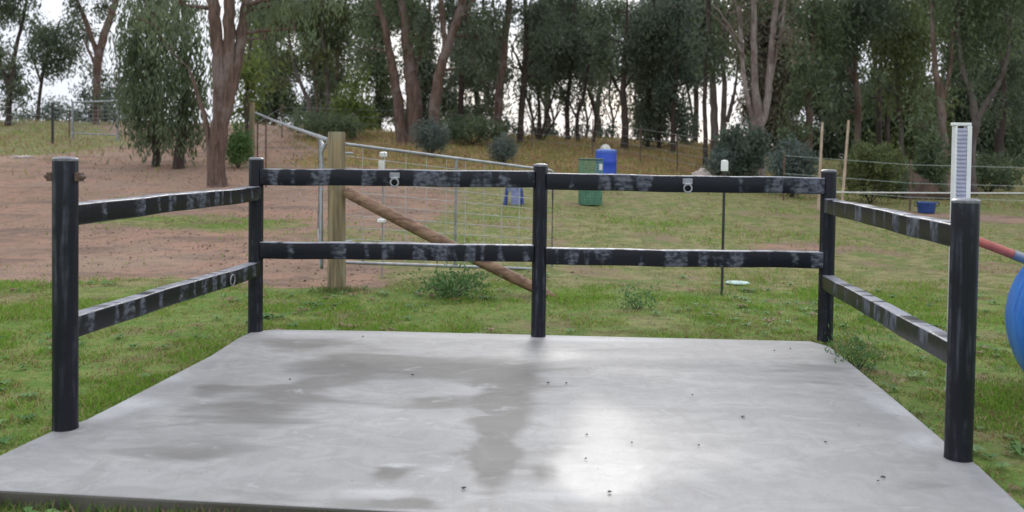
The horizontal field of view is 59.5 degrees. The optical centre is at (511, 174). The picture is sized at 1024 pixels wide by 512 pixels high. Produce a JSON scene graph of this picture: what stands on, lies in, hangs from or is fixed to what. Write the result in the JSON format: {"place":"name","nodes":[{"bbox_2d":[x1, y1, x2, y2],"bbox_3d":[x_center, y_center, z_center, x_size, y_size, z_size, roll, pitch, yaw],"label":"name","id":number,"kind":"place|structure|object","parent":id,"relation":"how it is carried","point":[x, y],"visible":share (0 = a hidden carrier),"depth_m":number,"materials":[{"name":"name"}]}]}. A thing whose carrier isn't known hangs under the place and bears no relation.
{"place":"outdoors","nodes":[
{"label":"outdoors","id":0,"kind":"place"},
{"bbox_2d":[0,0,1020,156],"label":"sky","id":1,"kind":"structure","parent":0,"point":[53,9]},
{"bbox_2d":[0,121,1023,511],"bbox_3d":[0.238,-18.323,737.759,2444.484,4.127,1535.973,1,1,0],"label":"ground","id":2,"kind":"structure","parent":0,"point":[30,225],"depth_m":14.55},
{"bbox_2d":[0,0,46,125],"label":"gum tree","id":3,"kind":"object","parent":2,"relation":"on","point":[10,79],"visible":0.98,"depth_m":41.80,"materials":[{"name":"green plant"}]},
{"bbox_2d":[0,106,69,138],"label":"wire fence","id":4,"kind":"object","parent":2,"relation":"on","point":[40,115],"visible":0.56,"depth_m":36.17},
{"bbox_2d":[4,90,84,121],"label":"scrub tree","id":5,"kind":"object","parent":2,"relation":"on","point":[47,110],"visible":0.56,"depth_m":51.62,"materials":[{"name":"green plant"}]},
{"bbox_2d":[6,3,93,120],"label":"gum tree","id":6,"kind":"object","parent":2,"relation":"on","point":[44,41],"visible":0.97,"depth_m":46.53,"materials":[{"name":"green plant"}]},
{"bbox_2d":[51,102,53,142],"bbox_3d":[-17.416,-1.964,33.966,0.098,1.552,0.095,1,2,22],"label":"picket","id":7,"kind":"object","parent":2,"relation":"on","point":[52,121],"visible":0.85,"depth_m":33.93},
{"bbox_2d":[71,100,118,140],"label":"gate","id":8,"kind":"structure","parent":2,"relation":"on","point":[72,118],"depth_m":35.94,"materials":[{"name":"metal"}]},
{"bbox_2d":[62,0,128,123],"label":"gum tree","id":9,"kind":"object","parent":2,"relation":"on","point":[97,60],"visible":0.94,"depth_m":43.77,"materials":[{"name":"green plant"}]},
{"bbox_2d":[62,67,130,122],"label":"scrub tree","id":10,"kind":"object","parent":2,"relation":"on","point":[104,117],"visible":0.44,"depth_m":49.17,"materials":[{"name":"green plant"}]},
{"bbox_2d":[106,15,128,120],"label":"gum tree","id":11,"kind":"object","parent":2,"relation":"on","point":[117,73],"visible":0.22,"depth_m":45.88,"materials":[{"name":"green plant"}]},
{"bbox_2d":[90,0,178,166],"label":"weeping tree","id":12,"kind":"object","parent":2,"relation":"on","point":[131,56],"visible":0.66,"depth_m":26.77,"materials":[{"name":"green plant"}]},
{"bbox_2d":[122,0,231,168],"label":"weeping tree","id":13,"kind":"object","parent":2,"relation":"on","point":[183,127],"visible":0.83,"depth_m":26.41,"materials":[{"name":"green plant"}]},
{"bbox_2d":[122,0,358,187],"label":"gum tree","id":14,"kind":"object","parent":2,"relation":"on","point":[228,50],"visible":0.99,"depth_m":22.86,"materials":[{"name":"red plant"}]},
{"bbox_2d":[226,112,255,168],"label":"shrub","id":15,"kind":"object","parent":2,"relation":"on","point":[238,147],"visible":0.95,"depth_m":27.05,"materials":[{"name":"green plant"}]},
{"bbox_2d":[249,102,255,156],"bbox_3d":[-8.097,-1.218,27.981,0.227,2.076,0.198,1,1,0],"label":"strainer post","id":16,"kind":"object","parent":2,"relation":"on","point":[251,115],"visible":0.65,"depth_m":27.91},
{"bbox_2d":[230,20,284,141],"bbox_3d":[-9.493,-3.285,33.056,2.416,5.066,3.186,0,2,-25],"label":"wattle tree","id":17,"kind":"object","parent":2,"relation":"on","point":[248,80],"visible":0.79,"depth_m":32.89,"materials":[{"name":"green plant"}]},
{"bbox_2d":[235,0,313,124],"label":"gum tree","id":18,"kind":"object","parent":2,"relation":"on","point":[274,106],"visible":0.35,"depth_m":57.45,"materials":[{"name":"green plant"}]},
{"bbox_2d":[254,112,327,226],"bbox_3d":[-5.155,-0.644,19.594,0.068,2.131,17.546,0,2,-19],"label":"pipe fence","id":19,"kind":"object","parent":2,"relation":"on","point":[318,136],"visible":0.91,"depth_m":17.02,"materials":[{"name":"metal"}]},
{"bbox_2d":[252,0,358,132],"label":"gum tree","id":20,"kind":"object","parent":2,"relation":"on","point":[324,57],"visible":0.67,"depth_m":40.95,"materials":[{"name":"green plant"}]},
{"bbox_2d":[46,153,592,286],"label":"leaf litter","id":21,"kind":"object","parent":2,"relation":"on","point":[236,232],"visible":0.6,"depth_m":15.47,"materials":[{"name":"brown plant"}]},
{"bbox_2d":[278,107,367,138],"bbox_3d":[-7.902,-2.168,37.893,3.733,1.447,3.489,1,1,9],"label":"shrub","id":22,"kind":"object","parent":2,"relation":"on","point":[314,124],"visible":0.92,"depth_m":37.49,"materials":[{"name":"green plant"}]},
{"bbox_2d":[291,0,357,124],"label":"gum tree","id":23,"kind":"object","parent":2,"relation":"on","point":[312,92],"visible":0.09,"depth_m":59.47,"materials":[{"name":"green plant"}]},
{"bbox_2d":[287,0,372,117],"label":"gum tree","id":24,"kind":"object","parent":2,"relation":"on","point":[341,40],"visible":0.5,"depth_m":42.46,"materials":[{"name":"green plant"}]},
{"bbox_2d":[327,132,345,290],"bbox_3d":[-2.110,0.493,10.817,0.235,2.021,0.236,1,1,0],"label":"gate post","id":25,"kind":"object","parent":2,"relation":"on","point":[336,272],"visible":0.66,"depth_m":10.73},
{"bbox_2d":[317,139,327,268],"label":"farm gate","id":26,"kind":"structure","parent":25,"relation":"attached to","point":[321,147],"depth_m":11.82,"materials":[{"name":"metal"}]},
{"bbox_2d":[345,142,553,269],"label":"farm gate","id":27,"kind":"structure","parent":25,"relation":"attached to","point":[455,212],"depth_m":11.97,"materials":[{"name":"metal"}]},
{"bbox_2d":[310,61,384,135],"bbox_3d":[-7.285,-3.284,39.965,3.430,4.791,3.729,1,1,0],"label":"wattle tree","id":28,"kind":"object","parent":2,"relation":"on","point":[352,103],"visible":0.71,"depth_m":39.53,"materials":[{"name":"green plant"}]},
{"bbox_2d":[346,0,405,130],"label":"gum tree","id":29,"kind":"object","parent":2,"relation":"on","point":[381,75],"visible":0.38,"depth_m":61.17,"materials":[{"name":"green plant"}]},
{"bbox_2d":[377,152,386,277],"bbox_3d":[-1.744,0.542,12.019,0.132,1.700,0.120,1,1,0],"label":"insulated picket","id":30,"kind":"object","parent":2,"relation":"on","point":[381,166],"visible":0.76,"depth_m":11.99,"materials":[{"name":"metal"}]},
{"bbox_2d":[331,0,440,143],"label":"gum tree","id":31,"kind":"object","parent":2,"relation":"on","point":[414,107],"visible":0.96,"depth_m":37.68,"materials":[{"name":"green plant"}]},
{"bbox_2d":[380,0,468,129],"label":"gum tree","id":32,"kind":"object","parent":2,"relation":"on","point":[425,75],"visible":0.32,"depth_m":58.87,"materials":[{"name":"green plant"}]},
{"bbox_2d":[407,113,455,153],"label":"shrub","id":33,"kind":"object","parent":2,"relation":"on","point":[433,140],"visible":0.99,"depth_m":31.81,"materials":[{"name":"green plant"}]},
{"bbox_2d":[343,187,555,297],"bbox_3d":[-0.734,0.817,10.611,2.600,1.302,0.144,1,1,6],"label":"brace log","id":34,"kind":"object","parent":2,"relation":"on","point":[408,224],"visible":0.73,"depth_m":10.59,"materials":[{"name":"brown wood"}]},
{"bbox_2d":[409,261,501,299],"bbox_3d":[-0.657,1.160,10.367,1.003,0.617,0.873,2,2,44],"label":"shrub","id":35,"kind":"object","parent":2,"relation":"on","point":[437,286],"visible":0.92,"depth_m":10.29,"materials":[{"name":"green plant"}]},
{"bbox_2d":[405,0,518,129],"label":"gum tree","id":36,"kind":"object","parent":2,"relation":"on","point":[451,35],"visible":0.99,"depth_m":36.72,"materials":[{"name":"green plant"}]},
{"bbox_2d":[431,0,517,130],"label":"gum tree","id":37,"kind":"object","parent":2,"relation":"on","point":[449,21],"visible":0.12,"depth_m":61.13,"materials":[{"name":"green plant"}]},
{"bbox_2d":[440,111,511,144],"bbox_3d":[-1.658,-2.049,38.934,3.713,1.582,3.410,1,2,25],"label":"shrub","id":38,"kind":"object","parent":2,"relation":"on","point":[477,128],"visible":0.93,"depth_m":38.45,"materials":[{"name":"green plant"}]},
{"bbox_2d":[436,3,519,124],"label":"gum tree","id":39,"kind":"object","parent":2,"relation":"on","point":[461,109],"visible":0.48,"depth_m":41.94,"materials":[{"name":"green plant"}]},
{"bbox_2d":[257,103,716,171],"bbox_3d":[-1.458,-1.353,33.731,16.636,2.894,10.552,1,1,0],"label":"wire fence","id":40,"kind":"object","parent":2,"relation":"on","point":[531,126],"visible":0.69,"depth_m":36.98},
{"bbox_2d":[456,0,539,140],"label":"gum tree","id":41,"kind":"object","parent":2,"relation":"on","point":[498,88],"visible":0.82,"depth_m":39.76,"materials":[{"name":"green plant"}]},
{"bbox_2d":[483,131,520,163],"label":"shrub","id":42,"kind":"object","parent":2,"relation":"on","point":[501,150],"visible":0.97,"depth_m":29.88,"materials":[{"name":"green plant"}]},
{"bbox_2d":[0,283,1017,511],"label":"edge grass","id":43,"kind":"structure","parent":2,"relation":"on","point":[323,288],"depth_m":4.11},
{"bbox_2d":[492,108,527,135],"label":"scrub tree","id":44,"kind":"object","parent":2,"relation":"on","point":[513,130],"visible":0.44,"depth_m":45.40,"materials":[{"name":"green plant"}]},
{"bbox_2d":[0,330,1023,511],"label":"concrete slab","id":45,"kind":"structure","parent":2,"relation":"on","point":[353,421],"depth_m":5.04,"materials":[{"name":"concrete"}]},
{"bbox_2d":[44,157,980,462],"bbox_3d":[0.104,0.685,6.310,5.467,1.569,3.273,1,1,0],"label":"rail fence","id":46,"kind":"object","parent":45,"relation":"on","point":[952,347],"visible":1,"depth_m":7.29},
{"bbox_2d":[0,254,1023,511],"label":"grass","id":47,"kind":"structure","parent":2,"relation":"on","point":[124,390],"depth_m":8.69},
{"bbox_2d":[0,170,1023,272],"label":"paddock grass","id":48,"kind":"structure","parent":2,"relation":"on","point":[677,222],"depth_m":17.45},
{"bbox_2d":[0,273,1023,511],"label":"weeds","id":49,"kind":"object","parent":2,"relation":"on","point":[1017,446],"visible":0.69,"depth_m":8.42,"materials":[{"name":"green plant"}]},
{"bbox_2d":[504,187,523,204],"bbox_3d":[0.045,0.480,20.419,0.470,0.418,0.370,1,1,0],"label":"step stool","id":50,"kind":"object","parent":2,"relation":"on","point":[515,193],"visible":0.77,"depth_m":20.28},
{"bbox_2d":[497,0,566,142],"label":"gum tree","id":51,"kind":"object","parent":2,"relation":"on","point":[543,13],"visible":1,"depth_m":40.64,"materials":[{"name":"green plant"}]},
{"bbox_2d":[508,69,563,134],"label":"gum tree","id":52,"kind":"object","parent":2,"relation":"on","point":[536,114],"visible":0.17,"depth_m":49.82,"materials":[{"name":"green plant"}]},
{"bbox_2d":[506,24,579,139],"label":"gum tree","id":53,"kind":"object","parent":2,"relation":"on","point":[540,130],"visible":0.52,"depth_m":42.89,"materials":[{"name":"green plant"}]},
{"bbox_2d":[526,117,564,136],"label":"scrub tree","id":54,"kind":"object","parent":2,"relation":"on","point":[553,132],"visible":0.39,"depth_m":46.87,"materials":[{"name":"green plant"}]},
{"bbox_2d":[534,66,569,135],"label":"gum tree","id":55,"kind":"object","parent":2,"relation":"on","point":[551,111],"visible":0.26,"depth_m":49.87,"materials":[{"name":"green plant"}]},
{"bbox_2d":[512,0,592,134],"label":"gum tree","id":56,"kind":"object","parent":2,"relation":"on","point":[549,121],"visible":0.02,"depth_m":63.57,"materials":[{"name":"green plant"}]},
{"bbox_2d":[509,0,606,138],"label":"gum tree","id":57,"kind":"object","parent":2,"relation":"on","point":[574,21],"visible":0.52,"depth_m":43.40,"materials":[{"name":"green plant"}]},
{"bbox_2d":[570,111,590,136],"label":"scrub tree","id":58,"kind":"object","parent":2,"relation":"on","point":[580,129],"visible":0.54,"depth_m":47.12,"materials":[{"name":"green plant"}]},
{"bbox_2d":[565,71,605,136],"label":"gum tree","id":59,"kind":"object","parent":2,"relation":"on","point":[587,118],"visible":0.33,"depth_m":49.87,"materials":[{"name":"green plant"}]},
{"bbox_2d":[578,158,603,204],"bbox_3d":[1.834,0.156,20.910,0.598,1.069,0.598,1,1,0],"label":"bin","id":60,"kind":"object","parent":2,"relation":"on","point":[589,197],"visible":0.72,"depth_m":20.71,"materials":[{"name":"green plastic"}]},
{"bbox_2d":[566,26,621,141],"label":"gum tree","id":61,"kind":"object","parent":2,"relation":"on","point":[583,78],"visible":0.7,"depth_m":42.89,"materials":[{"name":"green plant"}]},
{"bbox_2d":[586,113,620,138],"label":"scrub tree","id":62,"kind":"object","parent":2,"relation":"on","point":[605,132],"visible":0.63,"depth_m":47.13,"materials":[{"name":"green plant"}]},
{"bbox_2d":[595,149,616,173],"bbox_3d":[2.577,-0.192,24.602,0.597,1.001,0.597,1,1,0],"label":"drum","id":63,"kind":"object","parent":2,"relation":"on","point":[609,157],"visible":0.61,"depth_m":24.34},
{"bbox_2d":[577,0,638,136],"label":"gum tree","id":64,"kind":"object","parent":2,"relation":"on","point":[616,19],"visible":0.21,"depth_m":64.68,"materials":[{"name":"green plant"}]},
{"bbox_2d":[592,64,636,138],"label":"gum tree","id":65,"kind":"object","parent":2,"relation":"on","point":[609,84],"visible":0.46,"depth_m":49.88,"materials":[{"name":"green plant"}]},
{"bbox_2d":[572,0,661,148],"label":"gum tree","id":66,"kind":"object","parent":2,"relation":"on","point":[625,62],"visible":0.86,"depth_m":39.60,"materials":[{"name":"green plant"}]},
{"bbox_2d":[618,67,653,137],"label":"gum tree","id":67,"kind":"object","parent":2,"relation":"on","point":[634,98],"visible":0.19,"depth_m":49.96,"materials":[{"name":"green plant"}]},
{"bbox_2d":[615,281,662,310],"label":"shrub","id":68,"kind":"object","parent":2,"relation":"on","point":[632,301],"visible":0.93,"depth_m":9.72,"materials":[{"name":"green plant"}]},
{"bbox_2d":[609,0,683,137],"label":"gum tree","id":69,"kind":"object","parent":2,"relation":"on","point":[619,37],"visible":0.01,"depth_m":61.24,"materials":[{"name":"green plant"}]},
{"bbox_2d":[616,0,699,148],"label":"gum tree","id":70,"kind":"object","parent":2,"relation":"on","point":[648,118],"visible":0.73,"depth_m":40.02,"materials":[{"name":"green plant"}]},
{"bbox_2d":[646,0,720,151],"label":"gum tree","id":71,"kind":"object","parent":2,"relation":"on","point":[678,123],"visible":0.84,"depth_m":38.83,"materials":[{"name":"green plant"}]},
{"bbox_2d":[670,98,702,144],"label":"scrub tree","id":72,"kind":"object","parent":2,"relation":"on","point":[691,140],"visible":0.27,"depth_m":44.22,"materials":[{"name":"green plant"}]},
{"bbox_2d":[657,0,735,143],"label":"gum tree","id":73,"kind":"object","parent":2,"relation":"on","point":[699,3],"visible":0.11,"depth_m":59.08,"materials":[{"name":"green plant"}]},
{"bbox_2d":[692,168,712,175],"bbox_3d":[5.774,0.136,27.032,0.654,0.685,0.561,0,2,-31],"label":"rock","id":74,"kind":"object","parent":2,"relation":"on","point":[702,172],"visible":0.34,"depth_m":26.84,"materials":[{"name":"stone"}]},
{"bbox_2d":[672,0,733,166],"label":"gum tree","id":75,"kind":"object","parent":2,"relation":"on","point":[711,65],"visible":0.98,"depth_m":32.77,"materials":[{"name":"green plant"}]},
{"bbox_2d":[703,141,737,175],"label":"shrub","id":76,"kind":"object","parent":2,"relation":"on","point":[714,163],"visible":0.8,"depth_m":26.90,"materials":[{"name":"green plant"}]},
{"bbox_2d":[720,160,727,294],"bbox_3d":[2.564,0.667,10.870,0.088,1.692,0.088,1,1,0],"label":"capped picket","id":77,"kind":"object","parent":2,"relation":"on","point":[724,166],"visible":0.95,"depth_m":10.85,"materials":[{"name":"white metal"}]},
{"bbox_2d":[725,281,749,284],"bbox_3d":[2.987,1.432,11.880,0.320,0.024,0.288,1,1,0],"label":"lid","id":78,"kind":"object","parent":2,"relation":"on","point":[737,282],"visible":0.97,"depth_m":11.84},
{"bbox_2d":[708,115,773,175],"bbox_3d":[7.043,-0.721,27.499,1.976,2.241,1.897,1,1,0],"label":"shrub","id":79,"kind":"object","parent":2,"relation":"on","point":[748,149],"visible":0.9,"depth_m":27.19,"materials":[{"name":"green plant"}]},
{"bbox_2d":[690,0,793,152],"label":"gum tree","id":80,"kind":"object","parent":2,"relation":"on","point":[714,105],"visible":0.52,"depth_m":33.76,"materials":[{"name":"green plant"}]},
{"bbox_2d":[708,0,821,175],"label":"gum tree","id":81,"kind":"object","parent":2,"relation":"on","point":[758,109],"visible":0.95,"depth_m":28.83,"materials":[{"name":"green plant"}]},
{"bbox_2d":[718,0,818,154],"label":"gum tree","id":82,"kind":"object","parent":2,"relation":"on","point":[781,81],"visible":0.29,"depth_m":49.01,"materials":[{"name":"green plant"}]},
{"bbox_2d":[762,131,818,197],"bbox_3d":[7.959,-0.310,25.623,1.711,1.974,1.636,1,1,0],"label":"shrub","id":83,"kind":"object","parent":2,"relation":"on","point":[794,165],"visible":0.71,"depth_m":25.26,"materials":[{"name":"green plant"}]},
{"bbox_2d":[768,0,862,176],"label":"gum tree","id":84,"kind":"object","parent":2,"relation":"on","point":[809,91],"visible":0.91,"depth_m":32.60,"materials":[{"name":"green plant"}]},
{"bbox_2d":[817,122,823,210],"bbox_3d":[7.496,-0.192,21.800,0.121,2.170,0.077,1,1,0],"label":"bamboo stake","id":85,"kind":"object","parent":2,"relation":"on","point":[820,166],"visible":0.77,"depth_m":21.77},
{"bbox_2d":[792,0,867,159],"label":"gum tree","id":86,"kind":"object","parent":2,"relation":"on","point":[828,152],"visible":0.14,"depth_m":51.23,"materials":[{"name":"green plant"}]},
{"bbox_2d":[841,120,849,200],"bbox_3d":[8.099,-0.208,21.799,0.189,2.232,0.077,1,1,0],"label":"bamboo stake","id":87,"kind":"object","parent":2,"relation":"on","point":[845,161],"visible":0.84,"depth_m":21.77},
{"bbox_2d":[836,192,1023,193],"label":"fence tape","id":88,"kind":"object","parent":87,"relation":"attached to","point":[935,192],"visible":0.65,"depth_m":21.61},
{"bbox_2d":[820,316,906,373],"bbox_3d":[2.757,1.327,7.023,0.611,0.483,0.569,1,1,0],"label":"shrub","id":89,"kind":"object","parent":2,"relation":"on","point":[857,349],"visible":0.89,"depth_m":7.03,"materials":[{"name":"green plant"}]},
{"bbox_2d":[814,0,915,162],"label":"gum tree","id":90,"kind":"object","parent":2,"relation":"on","point":[871,12],"visible":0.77,"depth_m":34.12,"materials":[{"name":"green plant"}]},
{"bbox_2d":[823,23,906,160],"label":"gum tree","id":91,"kind":"object","parent":2,"relation":"on","point":[842,139],"visible":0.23,"depth_m":49.35,"materials":[{"name":"green plant"}]},
{"bbox_2d":[837,127,909,203],"bbox_3d":[10.028,-0.265,25.043,1.976,2.227,1.966,1,1,0],"label":"shrub","id":92,"kind":"object","parent":2,"relation":"on","point":[872,169],"visible":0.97,"depth_m":24.75,"materials":[{"name":"green plant"}]},
{"bbox_2d":[842,1,938,153],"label":"gum tree","id":93,"kind":"object","parent":2,"relation":"on","point":[879,79],"visible":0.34,"depth_m":39.98,"materials":[{"name":"green plant"}]},
{"bbox_2d":[881,155,920,198],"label":"shrub","id":94,"kind":"object","parent":2,"relation":"on","point":[901,187],"visible":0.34,"depth_m":26.36,"materials":[{"name":"green plant"}]},
{"bbox_2d":[782,154,1023,210],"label":"wire fence","id":95,"kind":"object","parent":2,"relation":"on","point":[784,173],"visible":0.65,"depth_m":23.51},
{"bbox_2d":[857,0,955,165],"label":"gum tree","id":96,"kind":"object","parent":2,"relation":"on","point":[905,46],"visible":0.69,"depth_m":35.71,"materials":[{"name":"green plant"}]},
{"bbox_2d":[873,169,950,199],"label":"bush","id":97,"kind":"object","parent":2,"relation":"on","point":[930,186],"visible":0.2,"depth_m":26.72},
{"bbox_2d":[872,0,966,162],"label":"gum tree","id":98,"kind":"object","parent":2,"relation":"on","point":[910,142],"visible":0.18,"depth_m":47.27,"materials":[{"name":"green plant"}]},
{"bbox_2d":[914,201,938,213],"bbox_3d":[10.606,0.834,22.926,0.516,0.310,0.516,0,2,-40],"label":"tub","id":99,"kind":"object","parent":2,"relation":"on","point":[924,207],"visible":1,"depth_m":22.75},
{"bbox_2d":[908,124,951,195],"bbox_3d":[12.662,-0.377,26.979,1.246,2.307,1.285,0,2,-31],"label":"shrub","id":100,"kind":"object","parent":2,"relation":"on","point":[929,156],"visible":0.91,"depth_m":26.87,"materials":[{"name":"green plant"}]},
{"bbox_2d":[890,0,1017,174],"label":"gum tree","id":101,"kind":"object","parent":2,"relation":"on","point":[940,97],"visible":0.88,"depth_m":27.85,"materials":[{"name":"green plant"}]},
{"bbox_2d":[945,123,971,392],"bbox_3d":[3.143,0.597,6.316,0.126,1.923,0.080,1,1,0],"label":"jump stand","id":102,"kind":"object","parent":2,"relation":"on","point":[961,152],"visible":0.32,"depth_m":6.27,"materials":[{"name":"white plastic"}]},
{"bbox_2d":[916,0,1023,195],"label":"gum tree","id":103,"kind":"object","parent":2,"relation":"on","point":[976,114],"visible":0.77,"depth_m":27.79,"materials":[{"name":"green plant"}]},
{"bbox_2d":[930,2,1021,164],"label":"gum tree","id":104,"kind":"object","parent":2,"relation":"on","point":[963,115],"visible":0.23,"depth_m":49.27,"materials":[{"name":"green plant"}]},
{"bbox_2d":[960,0,1023,188],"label":"gum tree","id":105,"kind":"object","parent":2,"relation":"on","point":[1002,93],"visible":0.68,"depth_m":30.85,"materials":[{"name":"green plant"}]},
{"bbox_2d":[976,148,1023,192],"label":"shrub","id":106,"kind":"object","parent":2,"relation":"on","point":[999,175],"visible":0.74,"depth_m":28.72,"materials":[{"name":"green plant"}]},
{"bbox_2d":[979,237,1023,263],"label":"jump pole","id":107,"kind":"object","parent":2,"relation":"on","point":[1015,255],"visible":0.81,"depth_m":6.22,"materials":[{"name":"red paint"}]},
{"bbox_2d":[981,0,1023,166],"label":"gum tree","id":108,"kind":"object","parent":2,"relation":"on","point":[1014,150],"visible":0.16,"depth_m":49.10,"materials":[{"name":"green plant"}]},
{"bbox_2d":[987,1,1023,148],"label":"gum tree","id":109,"kind":"object","parent":2,"relation":"on","point":[1008,127],"visible":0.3,"depth_m":33.54,"materials":[{"name":"green plant"}]},
{"bbox_2d":[1005,266,1023,371],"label":"blue ball","id":110,"kind":"object","parent":2,"relation":"on","point":[1014,316],"visible":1,"depth_m":5.87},
{"bbox_2d":[0,117,1023,209],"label":"dry grass","id":111,"kind":"structure","parent":0,"point":[549,157],"depth_m":33.88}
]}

